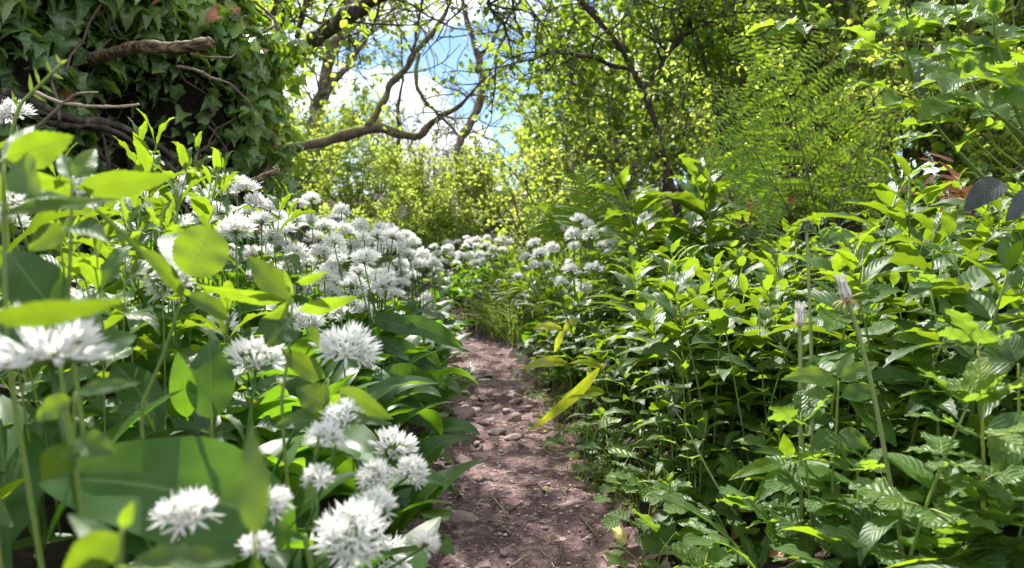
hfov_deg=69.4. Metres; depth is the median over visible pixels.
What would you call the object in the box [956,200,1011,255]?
dogs mercury
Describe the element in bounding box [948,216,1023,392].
dogs mercury
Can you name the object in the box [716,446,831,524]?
wood avens
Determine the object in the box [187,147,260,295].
dogs mercury
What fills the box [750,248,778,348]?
dogs mercury
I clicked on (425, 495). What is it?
wild garlic
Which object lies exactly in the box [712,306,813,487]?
wood avens
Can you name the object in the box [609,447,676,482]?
wood avens
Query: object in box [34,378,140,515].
dogs mercury
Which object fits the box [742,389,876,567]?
wood avens
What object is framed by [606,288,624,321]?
dogs mercury
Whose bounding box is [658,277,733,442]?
dogs mercury
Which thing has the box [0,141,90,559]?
dogs mercury
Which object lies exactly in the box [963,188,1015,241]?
dogs mercury
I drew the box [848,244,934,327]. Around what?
dogs mercury
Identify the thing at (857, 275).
dogs mercury
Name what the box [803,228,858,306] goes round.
dogs mercury
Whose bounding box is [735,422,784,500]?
dogs mercury
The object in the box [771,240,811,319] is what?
dogs mercury
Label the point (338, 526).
wild garlic
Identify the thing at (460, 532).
stone
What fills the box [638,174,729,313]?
dogs mercury
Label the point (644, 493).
wood avens
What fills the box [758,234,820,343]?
dogs mercury
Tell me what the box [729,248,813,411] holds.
dogs mercury
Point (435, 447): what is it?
wild garlic
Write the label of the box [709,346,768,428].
dogs mercury
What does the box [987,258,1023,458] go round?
dogs mercury
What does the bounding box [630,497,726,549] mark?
wood avens
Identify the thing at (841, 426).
seedling
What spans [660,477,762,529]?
wood avens
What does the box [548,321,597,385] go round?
dogs mercury
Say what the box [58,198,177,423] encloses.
dogs mercury
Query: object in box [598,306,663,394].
dogs mercury
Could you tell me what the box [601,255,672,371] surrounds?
dogs mercury
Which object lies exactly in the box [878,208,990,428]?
dogs mercury
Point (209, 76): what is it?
dead twig
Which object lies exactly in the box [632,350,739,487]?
dogs mercury
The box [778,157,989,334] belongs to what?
dogs mercury
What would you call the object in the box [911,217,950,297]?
dogs mercury
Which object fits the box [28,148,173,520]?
dogs mercury
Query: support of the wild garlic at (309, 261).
on the ground at (56, 554)
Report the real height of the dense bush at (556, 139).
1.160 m
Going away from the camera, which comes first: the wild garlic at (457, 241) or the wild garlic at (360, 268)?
the wild garlic at (360, 268)
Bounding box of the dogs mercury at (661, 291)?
[624,268,689,369]
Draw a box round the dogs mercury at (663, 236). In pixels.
[639,231,700,281]
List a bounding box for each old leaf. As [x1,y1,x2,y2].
[912,56,940,98]
[964,162,1023,211]
[1005,189,1023,220]
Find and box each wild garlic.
[0,97,133,296]
[0,190,58,407]
[0,192,109,392]
[0,210,53,397]
[0,252,136,516]
[0,300,115,514]
[0,389,183,567]
[0,417,209,535]
[28,358,71,396]
[39,436,313,567]
[43,363,235,430]
[49,403,266,445]
[65,295,186,324]
[72,174,152,291]
[76,190,91,253]
[82,196,180,367]
[102,309,198,326]
[104,360,171,383]
[105,364,313,394]
[106,524,348,567]
[109,341,234,438]
[115,256,222,384]
[116,195,182,383]
[124,556,261,567]
[131,397,367,567]
[139,267,294,436]
[144,190,263,341]
[147,485,224,544]
[151,174,281,280]
[155,212,293,339]
[159,182,192,308]
[164,182,307,304]
[181,211,253,335]
[182,327,262,347]
[182,336,287,357]
[184,189,228,337]
[185,176,308,334]
[191,395,324,444]
[192,200,222,293]
[197,311,243,355]
[207,229,250,340]
[210,201,225,286]
[213,173,304,321]
[216,209,317,441]
[217,184,260,306]
[221,341,259,355]
[222,334,286,567]
[225,370,266,445]
[226,206,262,313]
[226,248,244,280]
[230,484,296,567]
[235,174,246,256]
[235,529,276,567]
[236,377,327,384]
[241,244,296,339]
[243,191,296,302]
[246,209,323,362]
[246,270,251,278]
[257,224,286,267]
[258,197,301,322]
[260,432,305,480]
[261,416,347,567]
[262,523,424,567]
[263,452,430,567]
[264,243,279,258]
[264,454,305,491]
[270,210,311,300]
[270,429,412,567]
[271,318,385,519]
[272,219,303,303]
[272,260,297,272]
[274,237,328,340]
[282,242,322,341]
[283,212,323,297]
[285,302,324,351]
[288,401,453,438]
[290,449,395,561]
[291,198,309,290]
[291,371,359,429]
[292,274,314,305]
[293,311,326,356]
[294,191,339,313]
[294,217,305,294]
[296,381,379,453]
[296,424,387,478]
[299,242,371,337]
[300,255,346,324]
[300,461,335,564]
[302,424,422,566]
[303,230,376,299]
[304,213,355,296]
[308,496,393,567]
[309,216,405,325]
[311,226,358,322]
[311,264,367,359]
[311,449,455,501]
[312,217,401,312]
[312,218,347,295]
[318,246,388,364]
[318,359,362,419]
[319,251,353,358]
[319,263,379,429]
[319,281,342,335]
[320,219,337,259]
[320,484,455,554]
[321,230,378,358]
[321,294,371,386]
[321,307,345,353]
[322,259,382,342]
[323,230,385,332]
[326,268,376,331]
[327,212,366,301]
[327,305,369,482]
[328,245,349,326]
[328,273,371,332]
[328,274,368,359]
[331,201,351,294]
[337,220,395,327]
[338,552,380,567]
[339,236,395,323]
[339,239,421,343]
[345,238,409,326]
[347,269,388,335]
[347,484,399,567]
[348,246,441,432]
[351,457,396,551]
[352,264,438,366]
[352,449,424,514]
[353,241,406,314]
[354,359,390,379]
[356,300,377,324]
[361,282,387,353]
[363,381,428,407]
[364,236,445,322]
[364,376,442,434]
[366,363,443,520]
[367,227,389,342]
[370,266,396,336]
[370,272,479,432]
[370,311,461,433]
[371,353,409,365]
[372,219,391,335]
[373,406,441,448]
[374,516,440,567]
[375,246,404,335]
[376,225,406,366]
[377,459,485,544]
[378,262,394,271]
[378,429,473,442]
[381,345,441,367]
[385,222,396,311]
[386,287,405,335]
[388,240,467,345]
[388,383,444,441]
[388,417,479,458]
[388,527,440,567]
[389,256,407,314]
[389,434,463,506]
[390,229,443,321]
[390,234,421,308]
[392,277,425,340]
[395,257,409,312]
[397,267,415,313]
[399,247,470,365]
[402,337,474,375]
[403,269,471,327]
[404,335,438,362]
[404,335,462,345]
[405,231,413,302]
[407,253,435,298]
[407,348,449,376]
[408,263,415,299]
[409,258,440,349]
[412,258,444,324]
[413,246,436,350]
[416,293,441,308]
[418,254,457,320]
[419,257,468,332]
[419,338,434,348]
[420,290,432,302]
[421,295,443,308]
[421,301,430,309]
[426,256,480,322]
[427,255,448,305]
[428,373,451,408]
[429,243,452,300]
[432,249,452,305]
[432,267,444,309]
[433,260,442,309]
[434,300,450,308]
[434,306,456,319]
[434,378,488,409]
[436,347,470,363]
[439,244,460,279]
[439,310,449,322]
[440,260,460,299]
[440,371,482,393]
[441,245,464,288]
[442,239,460,258]
[446,250,460,286]
[450,238,471,272]
[450,239,466,259]
[451,252,467,302]
[456,258,499,314]
[458,243,472,289]
[459,251,475,300]
[460,235,482,284]
[462,234,470,259]
[469,250,485,270]
[470,256,490,298]
[471,241,483,284]
[480,244,499,282]
[481,235,502,285]
[481,241,492,271]
[482,234,494,266]
[483,246,496,288]
[489,240,514,286]
[496,234,505,254]
[498,246,511,266]
[511,272,532,348]
[518,251,553,348]
[522,259,563,333]
[522,318,579,408]
[524,337,582,384]
[527,237,564,339]
[528,359,653,430]
[529,224,573,339]
[532,246,613,378]
[534,241,559,355]
[540,259,555,334]
[540,261,610,381]
[549,260,628,387]
[551,241,581,345]
[552,274,568,357]
[561,226,598,346]
[562,226,583,381]
[563,212,588,390]
[563,281,593,378]
[576,218,599,332]
[594,239,620,338]
[604,236,623,341]
[651,379,728,483]
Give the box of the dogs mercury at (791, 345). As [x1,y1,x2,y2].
[737,250,806,348]
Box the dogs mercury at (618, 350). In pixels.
[586,314,646,427]
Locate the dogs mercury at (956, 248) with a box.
[923,227,965,302]
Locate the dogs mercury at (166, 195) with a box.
[128,163,203,334]
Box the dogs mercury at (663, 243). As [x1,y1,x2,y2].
[636,235,667,277]
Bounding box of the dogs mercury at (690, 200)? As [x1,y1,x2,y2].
[663,157,758,269]
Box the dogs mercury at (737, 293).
[707,268,756,315]
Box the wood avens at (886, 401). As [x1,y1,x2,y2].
[789,392,909,497]
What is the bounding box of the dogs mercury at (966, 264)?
[902,257,1016,414]
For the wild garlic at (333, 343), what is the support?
on the ground at (56, 554)
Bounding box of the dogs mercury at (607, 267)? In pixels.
[588,258,630,317]
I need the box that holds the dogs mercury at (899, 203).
[867,186,935,249]
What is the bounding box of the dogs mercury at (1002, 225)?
[971,202,1007,261]
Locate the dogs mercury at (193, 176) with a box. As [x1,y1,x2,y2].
[171,131,216,230]
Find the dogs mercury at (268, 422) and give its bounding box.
[206,333,291,450]
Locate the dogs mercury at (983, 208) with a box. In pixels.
[959,190,1002,232]
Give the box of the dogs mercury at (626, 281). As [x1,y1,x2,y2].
[582,251,669,415]
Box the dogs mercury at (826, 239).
[793,212,841,290]
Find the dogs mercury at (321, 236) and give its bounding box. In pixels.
[306,221,357,330]
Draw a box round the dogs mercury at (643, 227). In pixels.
[597,186,683,274]
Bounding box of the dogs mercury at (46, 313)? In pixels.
[0,298,129,567]
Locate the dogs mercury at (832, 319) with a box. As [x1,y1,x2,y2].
[762,225,928,459]
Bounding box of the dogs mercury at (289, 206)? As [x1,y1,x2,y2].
[244,183,318,304]
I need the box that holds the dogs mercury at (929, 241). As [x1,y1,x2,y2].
[917,232,991,320]
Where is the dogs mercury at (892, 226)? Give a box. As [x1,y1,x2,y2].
[881,221,919,250]
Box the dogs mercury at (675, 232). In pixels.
[622,170,753,279]
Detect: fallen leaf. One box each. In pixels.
[550,534,558,540]
[612,526,626,544]
[731,527,738,538]
[768,548,785,557]
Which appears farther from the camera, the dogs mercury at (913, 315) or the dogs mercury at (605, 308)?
the dogs mercury at (605, 308)
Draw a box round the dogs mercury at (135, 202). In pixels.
[108,191,201,370]
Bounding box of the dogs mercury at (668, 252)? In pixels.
[651,224,698,257]
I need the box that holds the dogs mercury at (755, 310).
[730,272,787,400]
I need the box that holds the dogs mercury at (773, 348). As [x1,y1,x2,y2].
[733,305,790,400]
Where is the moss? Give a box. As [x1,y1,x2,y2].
[516,361,701,506]
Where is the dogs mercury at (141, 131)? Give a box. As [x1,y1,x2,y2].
[108,118,164,248]
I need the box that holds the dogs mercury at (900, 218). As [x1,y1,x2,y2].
[840,153,997,402]
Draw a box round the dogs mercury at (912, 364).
[861,317,953,443]
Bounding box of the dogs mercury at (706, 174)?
[653,148,765,274]
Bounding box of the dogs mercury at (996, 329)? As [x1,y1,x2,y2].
[972,309,1023,410]
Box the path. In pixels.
[401,327,646,567]
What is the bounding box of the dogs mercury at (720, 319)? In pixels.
[667,292,782,459]
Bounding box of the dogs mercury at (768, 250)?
[737,236,810,300]
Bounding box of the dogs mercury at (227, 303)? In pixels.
[171,265,270,442]
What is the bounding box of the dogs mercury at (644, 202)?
[580,165,696,293]
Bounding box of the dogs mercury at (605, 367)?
[592,361,624,410]
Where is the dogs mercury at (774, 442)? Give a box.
[751,421,810,495]
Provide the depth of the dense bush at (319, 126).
7.86 m
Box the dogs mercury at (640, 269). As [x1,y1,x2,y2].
[591,261,674,407]
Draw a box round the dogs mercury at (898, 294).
[880,272,929,318]
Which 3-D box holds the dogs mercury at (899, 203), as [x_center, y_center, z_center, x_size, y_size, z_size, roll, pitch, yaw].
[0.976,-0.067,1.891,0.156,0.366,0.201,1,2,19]
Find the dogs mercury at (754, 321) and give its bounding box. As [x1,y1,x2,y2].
[694,313,797,452]
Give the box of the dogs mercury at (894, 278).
[863,272,947,440]
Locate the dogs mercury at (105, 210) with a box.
[6,142,142,403]
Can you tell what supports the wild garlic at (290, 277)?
on the ground at (56, 554)
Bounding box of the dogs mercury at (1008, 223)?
[971,202,1017,236]
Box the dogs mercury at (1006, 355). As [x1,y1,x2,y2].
[967,324,1023,528]
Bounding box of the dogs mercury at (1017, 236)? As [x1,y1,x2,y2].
[926,225,1023,352]
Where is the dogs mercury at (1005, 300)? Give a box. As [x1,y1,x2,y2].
[962,277,1023,424]
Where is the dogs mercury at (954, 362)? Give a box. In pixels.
[850,295,1016,490]
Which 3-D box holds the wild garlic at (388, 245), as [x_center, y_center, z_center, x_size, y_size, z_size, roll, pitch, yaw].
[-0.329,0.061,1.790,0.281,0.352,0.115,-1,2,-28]
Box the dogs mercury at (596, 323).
[575,317,607,359]
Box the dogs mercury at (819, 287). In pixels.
[805,265,886,414]
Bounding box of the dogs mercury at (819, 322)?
[754,299,828,433]
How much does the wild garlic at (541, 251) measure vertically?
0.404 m
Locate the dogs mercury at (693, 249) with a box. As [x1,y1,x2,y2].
[655,241,704,310]
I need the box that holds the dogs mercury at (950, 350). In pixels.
[920,293,956,426]
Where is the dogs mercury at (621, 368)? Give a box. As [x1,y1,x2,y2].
[593,352,667,461]
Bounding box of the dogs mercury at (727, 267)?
[695,258,747,344]
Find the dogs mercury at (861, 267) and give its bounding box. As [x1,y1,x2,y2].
[813,264,862,344]
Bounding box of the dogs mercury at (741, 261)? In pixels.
[705,249,776,402]
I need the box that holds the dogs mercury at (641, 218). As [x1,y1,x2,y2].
[587,175,679,282]
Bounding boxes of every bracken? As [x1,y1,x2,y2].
[700,20,876,248]
[738,44,922,226]
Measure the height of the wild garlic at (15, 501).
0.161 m
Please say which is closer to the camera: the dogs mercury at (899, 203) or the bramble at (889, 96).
the bramble at (889, 96)
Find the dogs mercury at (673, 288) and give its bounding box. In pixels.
[622,246,753,442]
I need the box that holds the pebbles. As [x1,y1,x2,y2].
[401,340,675,567]
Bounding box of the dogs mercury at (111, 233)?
[55,168,157,362]
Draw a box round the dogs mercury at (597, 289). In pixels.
[583,260,648,375]
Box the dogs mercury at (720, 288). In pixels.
[667,260,777,431]
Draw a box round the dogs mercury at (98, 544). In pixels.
[63,500,238,567]
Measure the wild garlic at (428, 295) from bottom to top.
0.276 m
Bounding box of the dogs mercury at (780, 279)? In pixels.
[713,270,824,407]
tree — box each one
[257,0,558,174]
[262,0,297,23]
[274,0,521,178]
[284,0,440,189]
[336,80,409,193]
[382,34,408,212]
[388,0,543,221]
[438,0,823,237]
[614,4,780,181]
[643,1,761,182]
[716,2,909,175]
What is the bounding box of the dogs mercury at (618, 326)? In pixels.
[610,279,667,393]
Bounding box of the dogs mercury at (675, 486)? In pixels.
[636,467,695,531]
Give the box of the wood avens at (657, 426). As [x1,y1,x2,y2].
[634,332,685,455]
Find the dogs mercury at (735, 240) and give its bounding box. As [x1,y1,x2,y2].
[724,232,756,275]
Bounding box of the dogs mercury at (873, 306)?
[802,278,913,411]
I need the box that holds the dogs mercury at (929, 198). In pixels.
[828,180,972,293]
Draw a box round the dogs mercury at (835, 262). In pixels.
[785,249,901,409]
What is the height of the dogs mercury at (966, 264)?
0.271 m
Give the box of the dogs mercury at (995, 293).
[957,256,1023,409]
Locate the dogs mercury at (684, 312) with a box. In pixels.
[638,289,754,400]
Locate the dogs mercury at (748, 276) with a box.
[725,270,751,326]
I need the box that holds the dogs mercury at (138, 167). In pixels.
[82,158,169,305]
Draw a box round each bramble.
[745,0,1023,149]
[840,18,1014,198]
[869,0,1023,187]
[907,0,1023,169]
[908,45,1023,154]
[949,0,1023,131]
[955,0,1023,118]
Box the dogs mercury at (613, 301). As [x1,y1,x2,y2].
[596,259,665,370]
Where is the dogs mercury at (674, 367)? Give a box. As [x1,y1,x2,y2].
[638,310,697,385]
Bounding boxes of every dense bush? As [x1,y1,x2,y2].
[257,85,396,225]
[262,77,383,199]
[282,137,438,239]
[314,202,414,271]
[360,173,502,258]
[368,147,433,200]
[369,137,487,236]
[430,133,554,222]
[463,146,505,193]
[478,70,636,197]
[523,121,563,184]
[546,11,768,190]
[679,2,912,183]
[764,0,1023,199]
[867,22,1023,186]
[985,2,1023,24]
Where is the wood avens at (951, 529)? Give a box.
[931,455,1023,567]
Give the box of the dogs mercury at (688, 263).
[629,244,737,381]
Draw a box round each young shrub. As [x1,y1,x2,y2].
[438,100,623,261]
[490,78,694,270]
[626,25,885,249]
[763,32,932,228]
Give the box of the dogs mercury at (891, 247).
[842,244,896,329]
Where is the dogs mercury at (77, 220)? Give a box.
[30,215,151,395]
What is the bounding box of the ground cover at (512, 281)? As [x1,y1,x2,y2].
[463,202,749,348]
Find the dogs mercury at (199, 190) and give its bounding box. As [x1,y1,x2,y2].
[174,165,255,320]
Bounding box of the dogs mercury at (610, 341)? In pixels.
[582,324,618,407]
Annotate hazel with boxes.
[471,0,770,240]
[480,0,741,210]
[486,0,650,220]
[586,0,906,220]
[624,0,912,219]
[685,0,911,209]
[736,0,1019,213]
[827,0,1023,177]
[861,0,1021,151]
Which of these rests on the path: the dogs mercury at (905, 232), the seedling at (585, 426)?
the seedling at (585, 426)
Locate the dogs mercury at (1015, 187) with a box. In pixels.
[965,182,1020,261]
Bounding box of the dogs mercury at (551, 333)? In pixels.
[533,329,575,389]
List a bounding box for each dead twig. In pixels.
[34,91,98,129]
[34,91,138,107]
[176,65,254,110]
[190,53,234,58]
[292,159,322,192]
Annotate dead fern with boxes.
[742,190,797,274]
[900,152,974,249]
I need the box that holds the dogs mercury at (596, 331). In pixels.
[561,321,617,372]
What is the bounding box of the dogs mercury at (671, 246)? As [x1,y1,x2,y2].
[635,237,700,353]
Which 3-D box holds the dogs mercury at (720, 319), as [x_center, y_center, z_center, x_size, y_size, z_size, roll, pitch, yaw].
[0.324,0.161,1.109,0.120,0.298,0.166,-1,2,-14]
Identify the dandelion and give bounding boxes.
[667,403,749,528]
[792,300,811,517]
[798,220,814,497]
[834,272,904,567]
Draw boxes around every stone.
[437,457,452,463]
[449,404,475,416]
[449,510,478,522]
[451,529,464,536]
[455,454,471,463]
[457,415,467,420]
[472,407,480,414]
[472,423,485,429]
[472,451,487,462]
[476,559,492,567]
[477,395,489,400]
[477,417,494,425]
[479,493,489,497]
[487,428,506,435]
[489,404,503,413]
[499,548,509,556]
[502,408,510,414]
[504,433,521,440]
[508,397,521,403]
[508,412,521,421]
[515,431,524,437]
[519,405,533,411]
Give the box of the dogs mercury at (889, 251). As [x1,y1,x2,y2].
[854,248,934,356]
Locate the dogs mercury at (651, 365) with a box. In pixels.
[625,364,675,396]
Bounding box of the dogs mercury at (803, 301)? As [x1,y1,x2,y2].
[747,277,831,352]
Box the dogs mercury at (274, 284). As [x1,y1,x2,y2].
[197,255,357,496]
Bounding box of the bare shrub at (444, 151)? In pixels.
[369,78,476,208]
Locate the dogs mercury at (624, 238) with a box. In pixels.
[584,198,684,341]
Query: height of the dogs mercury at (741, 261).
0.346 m
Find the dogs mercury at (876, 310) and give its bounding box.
[813,303,906,429]
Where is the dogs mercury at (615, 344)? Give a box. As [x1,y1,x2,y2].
[579,311,632,401]
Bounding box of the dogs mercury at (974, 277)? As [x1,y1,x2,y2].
[890,209,1023,414]
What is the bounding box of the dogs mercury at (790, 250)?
[754,248,806,360]
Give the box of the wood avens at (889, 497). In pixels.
[817,356,1020,567]
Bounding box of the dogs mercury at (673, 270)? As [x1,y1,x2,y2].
[620,262,688,365]
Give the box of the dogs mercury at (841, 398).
[830,310,888,405]
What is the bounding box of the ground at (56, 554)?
[0,178,1023,567]
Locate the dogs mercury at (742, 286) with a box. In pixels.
[696,273,783,431]
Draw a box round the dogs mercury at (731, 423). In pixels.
[690,363,742,445]
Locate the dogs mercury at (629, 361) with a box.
[614,300,680,423]
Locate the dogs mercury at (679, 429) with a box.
[634,393,701,476]
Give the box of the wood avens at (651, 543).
[602,516,726,567]
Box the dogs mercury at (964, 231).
[956,217,980,243]
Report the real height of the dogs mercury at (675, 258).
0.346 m
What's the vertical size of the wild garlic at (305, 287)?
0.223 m
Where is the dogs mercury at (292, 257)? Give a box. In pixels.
[242,172,317,312]
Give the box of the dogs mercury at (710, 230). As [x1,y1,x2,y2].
[641,188,761,268]
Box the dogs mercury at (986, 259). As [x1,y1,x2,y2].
[948,246,990,273]
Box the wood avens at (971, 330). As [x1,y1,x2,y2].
[845,307,1023,567]
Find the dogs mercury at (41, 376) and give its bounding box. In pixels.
[0,178,122,435]
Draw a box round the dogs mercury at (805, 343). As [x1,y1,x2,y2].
[753,329,862,446]
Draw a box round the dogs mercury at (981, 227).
[942,210,1003,290]
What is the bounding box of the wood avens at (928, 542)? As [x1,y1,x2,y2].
[876,472,1023,567]
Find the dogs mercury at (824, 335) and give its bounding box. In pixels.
[814,322,863,337]
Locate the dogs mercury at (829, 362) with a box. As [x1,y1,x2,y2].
[791,235,943,454]
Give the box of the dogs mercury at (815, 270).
[801,242,832,347]
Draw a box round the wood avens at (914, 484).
[830,356,980,507]
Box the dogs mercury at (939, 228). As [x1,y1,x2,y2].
[916,206,964,298]
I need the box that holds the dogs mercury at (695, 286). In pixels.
[687,257,772,392]
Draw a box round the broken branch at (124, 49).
[82,36,213,66]
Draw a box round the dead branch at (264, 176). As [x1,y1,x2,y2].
[248,168,280,184]
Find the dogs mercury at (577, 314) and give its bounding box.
[558,301,588,379]
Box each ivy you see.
[0,0,161,255]
[0,0,177,77]
[94,0,319,274]
[148,0,313,104]
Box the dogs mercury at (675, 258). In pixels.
[653,240,713,296]
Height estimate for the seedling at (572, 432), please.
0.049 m
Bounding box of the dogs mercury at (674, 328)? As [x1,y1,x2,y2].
[616,273,759,430]
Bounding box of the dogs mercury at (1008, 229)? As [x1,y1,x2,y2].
[985,228,1022,256]
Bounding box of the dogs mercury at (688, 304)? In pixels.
[664,296,709,416]
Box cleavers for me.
[3,54,67,405]
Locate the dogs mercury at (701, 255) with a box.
[696,248,720,302]
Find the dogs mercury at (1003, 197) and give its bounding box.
[975,168,1023,258]
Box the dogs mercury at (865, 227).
[811,210,902,257]
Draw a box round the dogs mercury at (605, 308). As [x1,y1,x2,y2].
[577,276,634,386]
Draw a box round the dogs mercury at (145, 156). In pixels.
[85,108,202,306]
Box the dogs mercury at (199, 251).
[93,207,228,545]
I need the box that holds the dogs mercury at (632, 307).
[625,258,658,366]
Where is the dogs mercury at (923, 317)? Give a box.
[902,299,990,326]
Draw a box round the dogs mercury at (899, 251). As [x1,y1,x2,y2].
[894,227,947,292]
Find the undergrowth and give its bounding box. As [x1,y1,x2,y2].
[0,161,1023,567]
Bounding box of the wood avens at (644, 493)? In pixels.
[615,467,703,501]
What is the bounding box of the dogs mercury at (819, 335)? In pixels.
[765,293,855,406]
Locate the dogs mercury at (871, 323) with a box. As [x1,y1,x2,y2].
[844,309,909,416]
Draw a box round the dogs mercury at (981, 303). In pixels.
[883,236,1023,460]
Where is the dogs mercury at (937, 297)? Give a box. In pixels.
[895,294,961,429]
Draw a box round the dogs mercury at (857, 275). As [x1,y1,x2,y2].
[829,250,921,348]
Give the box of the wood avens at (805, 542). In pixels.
[760,442,970,567]
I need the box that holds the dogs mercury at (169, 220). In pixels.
[118,192,237,381]
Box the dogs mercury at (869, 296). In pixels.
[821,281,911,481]
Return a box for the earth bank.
[0,0,260,278]
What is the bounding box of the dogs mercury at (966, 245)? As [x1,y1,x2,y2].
[926,233,991,315]
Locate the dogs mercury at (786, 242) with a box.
[751,218,823,280]
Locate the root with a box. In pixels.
[0,87,188,179]
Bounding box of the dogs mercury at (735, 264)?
[722,242,773,326]
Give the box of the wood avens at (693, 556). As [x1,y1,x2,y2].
[662,534,814,567]
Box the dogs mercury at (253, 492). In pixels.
[237,423,270,567]
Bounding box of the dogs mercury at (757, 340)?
[698,293,835,429]
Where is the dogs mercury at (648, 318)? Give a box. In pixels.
[603,286,716,423]
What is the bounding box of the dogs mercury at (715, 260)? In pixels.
[656,250,736,417]
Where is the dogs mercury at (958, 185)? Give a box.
[916,168,1002,244]
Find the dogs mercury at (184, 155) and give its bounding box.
[122,142,217,380]
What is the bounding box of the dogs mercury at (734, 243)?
[723,240,747,257]
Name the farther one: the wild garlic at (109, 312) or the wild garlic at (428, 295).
the wild garlic at (428, 295)
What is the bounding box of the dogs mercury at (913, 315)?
[849,283,948,448]
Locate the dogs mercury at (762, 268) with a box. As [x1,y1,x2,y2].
[739,250,819,393]
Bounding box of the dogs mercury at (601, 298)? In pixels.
[584,274,619,320]
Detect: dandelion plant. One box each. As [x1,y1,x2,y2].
[659,492,798,567]
[774,542,910,567]
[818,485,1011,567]
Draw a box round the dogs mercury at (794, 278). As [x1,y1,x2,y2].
[738,255,818,354]
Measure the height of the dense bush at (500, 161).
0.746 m
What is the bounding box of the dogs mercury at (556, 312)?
[530,306,593,373]
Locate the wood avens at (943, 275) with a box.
[885,259,993,477]
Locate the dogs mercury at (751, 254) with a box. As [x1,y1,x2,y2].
[737,238,778,273]
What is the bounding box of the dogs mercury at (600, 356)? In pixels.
[573,341,628,428]
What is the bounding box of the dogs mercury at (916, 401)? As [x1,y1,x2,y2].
[892,324,971,457]
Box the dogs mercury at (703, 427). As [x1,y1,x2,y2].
[675,410,733,501]
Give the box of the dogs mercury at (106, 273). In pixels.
[59,219,159,523]
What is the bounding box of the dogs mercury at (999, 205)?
[946,197,1023,298]
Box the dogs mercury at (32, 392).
[0,297,93,532]
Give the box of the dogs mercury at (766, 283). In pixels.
[722,270,814,432]
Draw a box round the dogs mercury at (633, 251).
[607,241,659,374]
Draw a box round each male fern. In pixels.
[527,198,587,249]
[554,162,622,249]
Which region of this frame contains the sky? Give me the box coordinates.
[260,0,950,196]
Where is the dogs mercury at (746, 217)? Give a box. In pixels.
[712,204,783,273]
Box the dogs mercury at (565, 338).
[553,313,581,349]
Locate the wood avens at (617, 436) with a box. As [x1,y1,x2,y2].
[590,400,633,460]
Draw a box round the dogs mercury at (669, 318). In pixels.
[629,306,707,430]
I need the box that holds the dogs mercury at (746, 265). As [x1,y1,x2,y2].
[708,248,757,313]
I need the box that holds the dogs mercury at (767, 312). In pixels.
[719,284,820,422]
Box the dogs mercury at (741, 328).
[692,288,761,420]
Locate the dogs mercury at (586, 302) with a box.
[557,291,601,344]
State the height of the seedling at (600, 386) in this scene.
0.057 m
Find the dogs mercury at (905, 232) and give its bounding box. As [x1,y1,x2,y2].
[833,229,929,347]
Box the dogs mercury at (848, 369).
[780,352,880,515]
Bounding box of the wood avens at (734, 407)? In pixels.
[678,322,755,461]
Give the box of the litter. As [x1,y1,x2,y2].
[419,349,630,567]
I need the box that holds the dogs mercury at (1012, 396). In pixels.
[1003,392,1023,400]
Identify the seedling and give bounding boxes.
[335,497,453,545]
[399,426,417,438]
[420,418,451,460]
[425,427,450,466]
[426,412,449,430]
[428,403,453,413]
[432,375,460,407]
[433,390,470,410]
[442,356,463,375]
[442,363,458,393]
[444,354,459,365]
[509,368,544,386]
[510,359,552,390]
[514,339,545,358]
[524,375,557,390]
[524,389,562,406]
[526,393,590,442]
[532,399,580,440]
[534,367,554,386]
[539,372,567,391]
[542,437,602,463]
[548,392,571,417]
[548,399,590,420]
[551,372,562,397]
[553,369,573,408]
[553,422,596,442]
[554,457,597,482]
[563,425,613,459]
[565,451,611,484]
[571,405,595,425]
[574,476,623,496]
[575,400,616,429]
[575,441,651,489]
[577,428,632,467]
[579,395,656,429]
[579,416,620,482]
[586,459,608,491]
[587,391,646,428]
[593,455,632,478]
[593,466,702,515]
[596,380,630,403]
[599,472,649,510]
[600,477,639,528]
[604,509,706,567]
[608,418,690,476]
[608,469,639,509]
[609,518,658,567]
[613,393,654,415]
[614,394,664,420]
[615,378,653,421]
[624,397,685,431]
[633,452,684,485]
[642,418,693,450]
[645,502,710,533]
[649,454,718,517]
[653,437,746,492]
[663,459,759,536]
[667,516,705,540]
[672,454,733,495]
[676,445,743,478]
[682,380,701,421]
[706,406,773,453]
[712,423,772,461]
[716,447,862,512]
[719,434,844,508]
[803,407,844,458]
[803,416,860,481]
[830,418,873,490]
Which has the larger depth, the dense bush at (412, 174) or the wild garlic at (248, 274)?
the dense bush at (412, 174)
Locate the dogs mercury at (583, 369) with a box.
[578,352,614,407]
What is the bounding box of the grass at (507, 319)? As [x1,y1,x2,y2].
[451,257,575,356]
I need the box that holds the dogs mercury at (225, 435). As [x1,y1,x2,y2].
[187,313,263,441]
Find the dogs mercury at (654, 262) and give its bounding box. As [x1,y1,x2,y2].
[620,255,665,369]
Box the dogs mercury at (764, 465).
[728,434,794,508]
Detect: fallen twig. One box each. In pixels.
[456,490,469,501]
[490,495,508,517]
[493,523,510,535]
[508,503,523,511]
[508,552,529,567]
[525,483,545,492]
[559,546,563,563]
[579,514,597,541]
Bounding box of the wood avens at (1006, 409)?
[924,355,1023,510]
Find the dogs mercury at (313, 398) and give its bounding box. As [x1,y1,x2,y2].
[275,348,394,567]
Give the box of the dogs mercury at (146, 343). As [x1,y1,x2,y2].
[110,199,219,436]
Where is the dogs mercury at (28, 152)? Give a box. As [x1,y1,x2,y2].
[0,125,121,567]
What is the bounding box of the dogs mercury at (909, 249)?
[860,226,954,334]
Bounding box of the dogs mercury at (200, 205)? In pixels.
[149,148,246,343]
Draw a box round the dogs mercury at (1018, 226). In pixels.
[959,218,1023,327]
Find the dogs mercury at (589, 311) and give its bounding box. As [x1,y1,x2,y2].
[564,295,602,347]
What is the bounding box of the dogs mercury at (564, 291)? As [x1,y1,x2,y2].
[537,282,592,350]
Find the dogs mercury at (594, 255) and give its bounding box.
[575,233,631,344]

